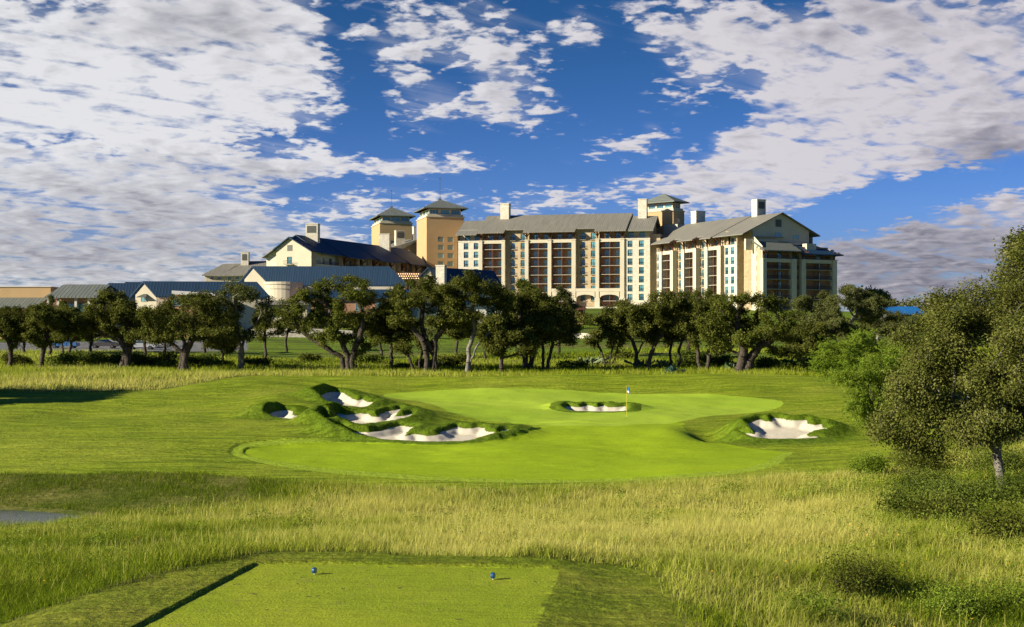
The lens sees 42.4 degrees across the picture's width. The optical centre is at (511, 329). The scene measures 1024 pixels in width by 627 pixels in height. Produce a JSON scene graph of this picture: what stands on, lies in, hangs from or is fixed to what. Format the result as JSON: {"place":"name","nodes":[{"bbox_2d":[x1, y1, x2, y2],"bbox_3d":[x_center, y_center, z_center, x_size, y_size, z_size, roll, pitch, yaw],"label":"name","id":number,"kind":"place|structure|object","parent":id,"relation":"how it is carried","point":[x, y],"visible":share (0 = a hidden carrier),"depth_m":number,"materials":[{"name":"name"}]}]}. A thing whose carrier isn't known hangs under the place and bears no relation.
{"place":"outdoors","nodes":[
{"label":"outdoors","id":0,"kind":"place"},
{"bbox_2d":[0,510,80,524],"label":"pond","id":1,"kind":"structure","parent":0,"point":[11,515],"depth_m":58.10,"materials":[{"name":"grey liquid"}]},
{"bbox_2d":[143,563,558,626],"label":"tee ground","id":2,"kind":"structure","parent":0,"point":[303,595],"depth_m":22.05,"materials":[{"name":"green plant"}]},
{"bbox_2d":[0,440,1023,626],"bbox_3d":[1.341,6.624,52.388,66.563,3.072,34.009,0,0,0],"label":"native grass","id":3,"kind":"structure","parent":0,"point":[256,489],"depth_m":53.65,"materials":[{"name":"plant"}]},
{"bbox_2d":[0,308,1023,626],"bbox_3d":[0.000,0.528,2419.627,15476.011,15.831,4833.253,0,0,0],"label":"ground","id":4,"kind":"structure","parent":0,"point":[186,592],"depth_m":25.27,"materials":[{"name":"green plant"}]},
{"bbox_2d":[0,304,28,366],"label":"live oak","id":5,"kind":"object","parent":4,"relation":"on","point":[8,326],"visible":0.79,"depth_m":145.80,"materials":[{"name":"green plant"}]},
{"bbox_2d":[1,352,35,365],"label":"shrub","id":6,"kind":"object","parent":4,"relation":"on","point":[20,359],"visible":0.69,"depth_m":149.35,"materials":[{"name":"green plant"}]},
{"bbox_2d":[0,286,58,338],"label":"lodge building","id":7,"kind":"structure","parent":4,"relation":"on","point":[24,297],"depth_m":300.00,"materials":[{"name":"beige paint"}]},
{"bbox_2d":[15,301,84,368],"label":"live oak","id":8,"kind":"object","parent":4,"relation":"on","point":[46,319],"visible":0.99,"depth_m":144.25,"materials":[{"name":"green plant"}]},
{"bbox_2d":[44,351,78,365],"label":"shrub","id":9,"kind":"object","parent":4,"relation":"on","point":[62,358],"visible":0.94,"depth_m":151.15,"materials":[{"name":"green plant"}]},
{"bbox_2d":[49,304,89,352],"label":"live oak","id":10,"kind":"object","parent":4,"relation":"on","point":[77,315],"visible":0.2,"depth_m":166.73,"materials":[{"name":"green plant"}]},
{"bbox_2d":[45,284,109,337],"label":"lodge building","id":11,"kind":"structure","parent":4,"relation":"on","point":[74,295],"depth_m":293.50,"materials":[{"name":"grey paint"}]},
{"bbox_2d":[66,349,107,364],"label":"shrub","id":12,"kind":"object","parent":4,"relation":"on","point":[84,355],"visible":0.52,"depth_m":153.03,"materials":[{"name":"green plant"}]},
{"bbox_2d":[87,351,121,365],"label":"shrub","id":13,"kind":"object","parent":4,"relation":"on","point":[114,358],"visible":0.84,"depth_m":150.03,"materials":[{"name":"green plant"}]},
{"bbox_2d":[73,286,155,368],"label":"live oak","id":14,"kind":"object","parent":4,"relation":"on","point":[120,310],"visible":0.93,"depth_m":145.47,"materials":[{"name":"green plant"}]},
{"bbox_2d":[107,283,140,327],"bbox_3d":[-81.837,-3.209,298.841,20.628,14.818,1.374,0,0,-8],"label":"lodge building","id":15,"kind":"structure","parent":4,"relation":"on","point":[129,289],"depth_m":297.90,"materials":[{"name":"blue paint"}]},
{"bbox_2d":[121,351,151,366],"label":"shrub","id":16,"kind":"object","parent":4,"relation":"on","point":[139,359],"visible":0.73,"depth_m":149.03,"materials":[{"name":"green plant"}]},
{"bbox_2d":[143,348,179,365],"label":"shrub","id":17,"kind":"object","parent":4,"relation":"on","point":[169,354],"visible":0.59,"depth_m":151.46,"materials":[{"name":"green plant"}]},
{"bbox_2d":[133,289,244,371],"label":"live oak","id":18,"kind":"object","parent":4,"relation":"on","point":[207,311],"visible":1,"depth_m":140.18,"materials":[{"name":"green plant"}]},
{"bbox_2d":[130,281,268,329],"bbox_3d":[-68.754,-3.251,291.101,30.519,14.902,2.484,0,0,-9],"label":"lodge building","id":19,"kind":"structure","parent":4,"relation":"on","point":[151,293],"depth_m":290.25,"materials":[{"name":"beige paint"}]},
{"bbox_2d":[178,352,222,365],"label":"shrub","id":20,"kind":"object","parent":4,"relation":"on","point":[196,359],"visible":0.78,"depth_m":152.22,"materials":[{"name":"green plant"}]},
{"bbox_2d":[200,359,235,367],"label":"shrub","id":21,"kind":"object","parent":4,"relation":"on","point":[213,362],"visible":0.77,"depth_m":150.09,"materials":[{"name":"green plant"}]},
{"bbox_2d":[201,335,237,360],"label":"live oak","id":22,"kind":"object","parent":4,"relation":"on","point":[232,349],"visible":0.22,"depth_m":159.70,"materials":[{"name":"green plant"}]},
{"bbox_2d":[202,252,265,281],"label":"hotel building","id":23,"kind":"structure","parent":4,"relation":"on","point":[237,272],"depth_m":457.51,"materials":[{"name":"beige paint"}]},
{"bbox_2d":[210,279,276,369],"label":"live oak","id":24,"kind":"object","parent":4,"relation":"on","point":[246,293],"visible":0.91,"depth_m":143.82,"materials":[{"name":"green plant"}]},
{"bbox_2d":[244,355,274,366],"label":"shrub","id":25,"kind":"object","parent":4,"relation":"on","point":[257,361],"visible":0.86,"depth_m":151.77,"materials":[{"name":"green plant"}]},
{"bbox_2d":[250,306,286,356],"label":"live oak","id":26,"kind":"object","parent":4,"relation":"on","point":[262,327],"visible":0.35,"depth_m":172.08,"materials":[{"name":"green plant"}]},
{"bbox_2d":[269,300,312,328],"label":"lodge building","id":27,"kind":"structure","parent":4,"relation":"on","point":[275,304],"depth_m":323.08,"materials":[{"name":"beige paint"}]},
{"bbox_2d":[271,306,316,351],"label":"live oak","id":28,"kind":"object","parent":4,"relation":"on","point":[290,329],"visible":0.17,"depth_m":199.44,"materials":[{"name":"green plant"}]},
{"bbox_2d":[251,329,363,336],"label":"stone wall","id":29,"kind":"structure","parent":4,"relation":"on","point":[302,335],"depth_m":284.81,"materials":[{"name":"grey stone"}]},
{"bbox_2d":[239,266,407,299],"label":"lodge building","id":30,"kind":"structure","parent":4,"relation":"on","point":[278,282],"depth_m":348.97,"materials":[{"name":"beige paint"}]},
{"bbox_2d":[271,274,386,371],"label":"live oak","id":31,"kind":"object","parent":4,"relation":"on","point":[335,309],"visible":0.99,"depth_m":140.56,"materials":[{"name":"green plant"}]},
{"bbox_2d":[321,391,370,406],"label":"sand bunker","id":32,"kind":"object","parent":4,"relation":"on","point":[342,398],"visible":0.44,"depth_m":103.35},
{"bbox_2d":[0,550,692,626],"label":"collar turf","id":33,"kind":"structure","parent":4,"relation":"on","point":[372,563],"depth_m":22.70,"materials":[{"name":"green plant"}]},
{"bbox_2d":[261,223,431,293],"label":"hotel building","id":34,"kind":"structure","parent":4,"relation":"on","point":[311,248],"depth_m":424.62,"materials":[{"name":"beige paint"}]},
{"bbox_2d":[309,289,410,324],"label":"lodge building","id":35,"kind":"structure","parent":4,"relation":"on","point":[353,306],"depth_m":335.62,"materials":[{"name":"brown paint"}]},
{"bbox_2d":[356,352,384,362],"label":"shrub","id":36,"kind":"object","parent":4,"relation":"on","point":[368,357],"visible":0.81,"depth_m":159.84,"materials":[{"name":"green plant"}]},
{"bbox_2d":[368,190,415,244],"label":"hotel tower","id":37,"kind":"structure","parent":4,"relation":"on","point":[391,220],"depth_m":562.93,"materials":[{"name":"beige paint"}]},
{"bbox_2d":[364,309,419,365],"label":"live oak","id":38,"kind":"object","parent":4,"relation":"on","point":[384,336],"visible":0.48,"depth_m":145.47,"materials":[{"name":"green plant"}]},
{"bbox_2d":[391,226,416,254],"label":"hotel building","id":39,"kind":"structure","parent":4,"relation":"on","point":[400,241],"depth_m":508.07,"materials":[{"name":"beige paint"}]},
{"bbox_2d":[391,330,441,371],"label":"live oak","id":40,"kind":"object","parent":4,"relation":"on","point":[402,343],"visible":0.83,"depth_m":140.81,"materials":[{"name":"green plant"}]},
{"bbox_2d":[375,271,468,372],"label":"live oak","id":41,"kind":"object","parent":4,"relation":"on","point":[398,303],"visible":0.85,"depth_m":139.34,"materials":[{"name":"green plant"}]},
{"bbox_2d":[413,178,467,268],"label":"hotel tower","id":42,"kind":"structure","parent":4,"relation":"on","point":[440,222],"depth_m":484.11,"materials":[{"name":"beige paint"}]},
{"bbox_2d":[437,352,466,367],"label":"shrub","id":43,"kind":"object","parent":4,"relation":"on","point":[457,359],"visible":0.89,"depth_m":151.41,"materials":[{"name":"green plant"}]},
{"bbox_2d":[418,265,501,297],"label":"lodge building","id":44,"kind":"structure","parent":4,"relation":"on","point":[444,273],"depth_m":349.61,"materials":[{"name":"blue paint"}]},
{"bbox_2d":[442,308,482,355],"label":"live oak","id":45,"kind":"object","parent":4,"relation":"on","point":[458,335],"visible":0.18,"depth_m":177.78,"materials":[{"name":"green plant"}]},
{"bbox_2d":[409,298,516,321],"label":"lodge building","id":46,"kind":"structure","parent":4,"relation":"on","point":[416,313],"depth_m":338.66,"materials":[{"name":"white paint"}]},
{"bbox_2d":[425,268,517,373],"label":"live oak","id":47,"kind":"object","parent":4,"relation":"on","point":[457,320],"visible":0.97,"depth_m":137.85,"materials":[{"name":"green plant"}]},
{"bbox_2d":[0,373,957,489],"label":"mown rough","id":48,"kind":"object","parent":4,"relation":"on","point":[209,427],"visible":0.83,"depth_m":85.70,"materials":[{"name":"green plant"}]},
{"bbox_2d":[334,409,411,423],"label":"sand bunker","id":49,"kind":"object","parent":48,"relation":"in","point":[368,418],"visible":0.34,"depth_m":89.59},
{"bbox_2d":[356,426,504,441],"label":"sand bunker","id":50,"kind":"object","parent":48,"relation":"on","point":[458,433],"visible":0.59,"depth_m":81.93},
{"bbox_2d":[243,383,854,443],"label":"rough turf","id":51,"kind":"structure","parent":48,"relation":"on","point":[742,417],"depth_m":86.98,"materials":[{"name":"green plant"}]},
{"bbox_2d":[746,417,825,438],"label":"sand bunker","id":52,"kind":"object","parent":48,"relation":"in","point":[779,428],"visible":0.85,"depth_m":81.70},
{"bbox_2d":[805,327,910,397],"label":"mesquite tree","id":53,"kind":"object","parent":48,"relation":"on","point":[850,352],"visible":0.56,"depth_m":103.67,"materials":[{"name":"green plant"}]},
{"bbox_2d":[822,349,911,431],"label":"mesquite tree","id":54,"kind":"object","parent":48,"relation":"on","point":[868,376],"visible":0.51,"depth_m":81.79,"materials":[{"name":"green plant"}]},
{"bbox_2d":[267,310,730,329],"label":"hillside scrub","id":55,"kind":"object","parent":4,"relation":"on","point":[584,319],"visible":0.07,"depth_m":318.73,"materials":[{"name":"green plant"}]},
{"bbox_2d":[0,345,1009,394],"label":"long grass","id":56,"kind":"structure","parent":4,"relation":"on","point":[140,372],"depth_m":136.39,"materials":[{"name":"plant"}]},
{"bbox_2d":[475,322,543,372],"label":"live oak","id":57,"kind":"object","parent":4,"relation":"on","point":[495,345],"visible":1,"depth_m":138.02,"materials":[{"name":"green plant"}]},
{"bbox_2d":[0,519,1023,626],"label":"native grass","id":58,"kind":"structure","parent":4,"relation":"on","point":[28,599],"depth_m":26.79,"materials":[{"name":"plant"}]},
{"bbox_2d":[0,446,1023,626],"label":"seed stalks","id":59,"kind":"object","parent":4,"relation":"on","point":[590,521],"visible":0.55,"depth_m":42.88,"materials":[{"name":"beige plant"}]},
{"bbox_2d":[243,422,782,479],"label":"fairway","id":60,"kind":"structure","parent":4,"relation":"on","point":[584,452],"depth_m":73.19,"materials":[{"name":"green plant"}]},
{"bbox_2d":[504,277,539,356],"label":"live oak","id":61,"kind":"object","parent":4,"relation":"on","point":[521,283],"visible":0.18,"depth_m":175.17,"materials":[{"name":"green plant"}]},
{"bbox_2d":[491,285,561,370],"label":"live oak","id":62,"kind":"object","parent":4,"relation":"on","point":[527,298],"visible":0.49,"depth_m":143.30,"materials":[{"name":"green plant"}]},
{"bbox_2d":[516,299,585,370],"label":"live oak","id":63,"kind":"object","parent":4,"relation":"on","point":[565,333],"visible":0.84,"depth_m":142.03,"materials":[{"name":"green plant"}]},
{"bbox_2d":[455,199,662,307],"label":"hotel building","id":64,"kind":"structure","parent":4,"relation":"on","point":[593,260],"depth_m":457.04,"materials":[{"name":"beige paint"}]},
{"bbox_2d":[551,285,578,354],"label":"live oak","id":65,"kind":"object","parent":4,"relation":"on","point":[565,295],"visible":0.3,"depth_m":180.32,"materials":[{"name":"green plant"}]},
{"bbox_2d":[555,358,589,368],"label":"shrub","id":66,"kind":"object","parent":4,"relation":"on","point":[566,362],"visible":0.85,"depth_m":149.39,"materials":[{"name":"green plant"}]},
{"bbox_2d":[383,388,782,425],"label":"putting green","id":67,"kind":"object","parent":4,"relation":"on","point":[528,406],"visible":0.93,"depth_m":103.47,"materials":[{"name":"green plant"}]},
{"bbox_2d":[565,405,625,410],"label":"sand bunker","id":68,"kind":"object","parent":4,"relation":"on","point":[594,408],"visible":0.58,"depth_m":100.43},
{"bbox_2d":[579,326,634,365],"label":"live oak","id":69,"kind":"object","parent":4,"relation":"on","point":[595,337],"visible":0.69,"depth_m":155.78,"materials":[{"name":"green plant"}]},
{"bbox_2d":[604,348,638,359],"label":"shrub","id":70,"kind":"object","parent":4,"relation":"on","point":[628,354],"visible":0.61,"depth_m":168.87,"materials":[{"name":"green plant"}]},
{"bbox_2d":[592,298,659,368],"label":"live oak","id":71,"kind":"object","parent":4,"relation":"on","point":[617,320],"visible":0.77,"depth_m":145.32,"materials":[{"name":"green plant"}]},
{"bbox_2d":[625,289,690,369],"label":"live oak","id":72,"kind":"object","parent":4,"relation":"on","point":[663,322],"visible":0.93,"depth_m":143.63,"materials":[{"name":"green plant"}]},
{"bbox_2d":[648,194,688,234],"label":"hotel tower","id":73,"kind":"structure","parent":4,"relation":"on","point":[666,209],"depth_m":465.26,"materials":[{"name":"beige paint"}]},
{"bbox_2d":[656,310,691,366],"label":"live oak","id":74,"kind":"object","parent":4,"relation":"on","point":[667,337],"visible":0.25,"depth_m":147.58,"materials":[{"name":"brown plant"}]},
{"bbox_2d":[668,297,703,368],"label":"live oak","id":75,"kind":"object","parent":4,"relation":"on","point":[681,342],"visible":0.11,"depth_m":146.75,"materials":[{"name":"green plant"}]},
{"bbox_2d":[672,347,706,364],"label":"shrub","id":76,"kind":"object","parent":4,"relation":"on","point":[686,355],"visible":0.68,"depth_m":155.47,"materials":[{"name":"green plant"}]},
{"bbox_2d":[661,288,736,351],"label":"live oak","id":77,"kind":"object","parent":4,"relation":"on","point":[708,294],"visible":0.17,"depth_m":170.32,"materials":[{"name":"green plant"}]},
{"bbox_2d":[673,299,731,369],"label":"live oak","id":78,"kind":"object","parent":4,"relation":"on","point":[698,307],"visible":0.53,"depth_m":143.23,"materials":[{"name":"green plant"}]},
{"bbox_2d":[700,352,736,366],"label":"shrub","id":79,"kind":"object","parent":4,"relation":"on","point":[719,360],"visible":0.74,"depth_m":151.72,"materials":[{"name":"green plant"}]},
{"bbox_2d":[650,199,843,310],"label":"hotel building","id":80,"kind":"structure","parent":4,"relation":"on","point":[781,255],"depth_m":411.81,"materials":[{"name":"beige paint"}]},
{"bbox_2d":[694,290,808,372],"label":"live oak","id":81,"kind":"object","parent":4,"relation":"on","point":[743,338],"visible":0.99,"depth_m":137.50,"materials":[{"name":"green plant"}]},
{"bbox_2d":[753,355,778,368],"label":"shrub","id":82,"kind":"object","parent":4,"relation":"on","point":[763,361],"visible":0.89,"depth_m":147.76,"materials":[{"name":"green plant"}]},
{"bbox_2d":[769,358,807,369],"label":"shrub","id":83,"kind":"object","parent":4,"relation":"on","point":[785,363],"visible":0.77,"depth_m":145.63,"materials":[{"name":"green plant"}]},
{"bbox_2d":[781,321,834,358],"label":"live oak","id":84,"kind":"object","parent":4,"relation":"on","point":[808,332],"visible":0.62,"depth_m":158.87,"materials":[{"name":"green plant"}]},
{"bbox_2d":[790,289,828,321],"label":"live oak","id":85,"kind":"object","parent":4,"relation":"on","point":[803,302],"visible":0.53,"depth_m":229.15,"materials":[{"name":"green plant"}]},
{"bbox_2d":[755,568,865,626],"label":"shrub","id":86,"kind":"object","parent":4,"relation":"on","point":[816,608],"visible":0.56,"depth_m":22.09,"materials":[{"name":"green plant"}]},
{"bbox_2d":[795,305,862,342],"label":"live oak","id":87,"kind":"object","parent":4,"relation":"on","point":[841,325],"visible":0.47,"depth_m":184.87,"materials":[{"name":"green plant"}]},
{"bbox_2d":[805,540,882,604],"bbox_3d":[6.200,4.543,24.661,1.558,1.449,1.386,0,0,-30],"label":"shrub","id":88,"kind":"object","parent":4,"relation":"on","point":[847,582],"visible":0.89,"depth_m":24.58,"materials":[{"name":"green plant"}]},
{"bbox_2d":[812,283,896,327],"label":"live oak","id":89,"kind":"object","parent":4,"relation":"on","point":[853,295],"visible":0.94,"depth_m":198.20,"materials":[{"name":"green plant"}]},
{"bbox_2d":[843,449,893,476],"bbox_3d":[16.007,6.061,59.375,2.281,1.422,2.136,0,0,0],"label":"shrub","id":90,"kind":"object","parent":4,"relation":"on","point":[871,463],"visible":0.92,"depth_m":59.13,"materials":[{"name":"green plant"}]},
{"bbox_2d":[838,541,915,601],"bbox_3d":[6.953,4.718,25.392,1.777,1.216,1.440,0,0,0],"label":"shrub","id":91,"kind":"object","parent":4,"relation":"on","point":[878,579],"visible":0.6,"depth_m":25.38,"materials":[{"name":"green plant"}]},
{"bbox_2d":[834,316,934,333],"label":"hillside scrub","id":92,"kind":"object","parent":4,"relation":"on","point":[862,326],"visible":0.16,"depth_m":266.77,"materials":[{"name":"green plant"}]},
{"bbox_2d":[854,308,915,340],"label":"live oak","id":93,"kind":"object","parent":4,"relation":"on","point":[882,325],"visible":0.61,"depth_m":213.73,"materials":[{"name":"green plant"}]},
{"bbox_2d":[883,306,922,316],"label":"service building","id":94,"kind":"structure","parent":4,"relation":"on","point":[911,310],"depth_m":302.52,"materials":[{"name":"blue metal"}]},
{"bbox_2d":[869,479,967,517],"bbox_3d":[13.212,5.595,43.040,3.089,1.615,2.336,0,0,15],"label":"shrub","id":95,"kind":"object","parent":4,"relation":"on","point":[889,503],"visible":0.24,"depth_m":42.91,"materials":[{"name":"green plant"}]},
{"bbox_2d":[847,285,993,312],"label":"distant woods","id":96,"kind":"object","parent":4,"relation":"on","point":[912,302],"visible":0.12,"depth_m":541.91,"materials":[{"name":"green plant"}]},
{"bbox_2d":[875,443,971,472],"bbox_3d":[18.656,5.796,59.666,4.163,1.642,3.937,0,0,0],"label":"shrub","id":97,"kind":"object","parent":4,"relation":"on","point":[920,461],"visible":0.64,"depth_m":58.95,"materials":[{"name":"green plant"}]},
{"bbox_2d":[879,460,970,495],"bbox_3d":[16.183,5.878,51.045,3.468,1.540,3.843,0,0,-21],"label":"shrub","id":98,"kind":"object","parent":4,"relation":"on","point":[915,479],"visible":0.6,"depth_m":51.24,"materials":[{"name":"green plant"}]},
{"bbox_2d":[888,486,984,524],"bbox_3d":[12.788,5.348,39.218,3.040,1.383,2.067,0,0,36],"label":"shrub","id":99,"kind":"object","parent":4,"relation":"on","point":[940,507],"visible":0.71,"depth_m":39.00,"materials":[{"name":"green plant"}]},
{"bbox_2d":[857,233,1023,489],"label":"live oak","id":100,"kind":"object","parent":4,"relation":"on","point":[993,420],"visible":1,"depth_m":50.27,"materials":[{"name":"green plant"}]},
{"bbox_2d":[898,564,1013,626],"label":"shrub","id":101,"kind":"object","parent":4,"relation":"on","point":[962,609],"visible":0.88,"depth_m":23.84,"materials":[{"name":"green plant"}]},
{"bbox_2d":[914,463,1015,506],"bbox_3d":[15.675,5.556,45.849,3.517,1.667,2.546,0,0,38],"label":"shrub","id":102,"kind":"object","parent":4,"relation":"on","point":[974,496],"visible":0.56,"depth_m":45.66,"materials":[{"name":"green plant"}]},
{"bbox_2d":[950,441,1023,473],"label":"shrub","id":103,"kind":"object","parent":4,"relation":"on","point":[987,458],"visible":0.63,"depth_m":58.01,"materials":[{"name":"green plant"}]},
{"bbox_2d":[953,490,1023,541],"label":"shrub","id":104,"kind":"object","parent":4,"relation":"on","point":[998,524],"visible":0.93,"depth_m":33.87,"materials":[{"name":"green plant"}]},
{"bbox_2d":[966,561,1023,616],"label":"shrub","id":105,"kind":"object","parent":4,"relation":"on","point":[1010,595],"visible":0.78,"depth_m":24.35,"materials":[{"name":"green plant"}]},
{"bbox_2d":[966,465,1023,501],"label":"shrub","id":106,"kind":"object","parent":4,"relation":"on","point":[1018,485],"visible":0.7,"depth_m":47.31,"materials":[{"name":"green plant"}]},
{"bbox_2d":[978,224,1023,353],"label":"live oak","id":107,"kind":"object","parent":4,"relation":"on","point":[1008,244],"visible":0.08,"depth_m":64.59,"materials":[{"name":"green plant"}]},
{"bbox_2d":[0,0,1023,311],"label":"sky","id":108,"kind":"structure","parent":0,"point":[141,140],"materials":[{"name":"blue"}]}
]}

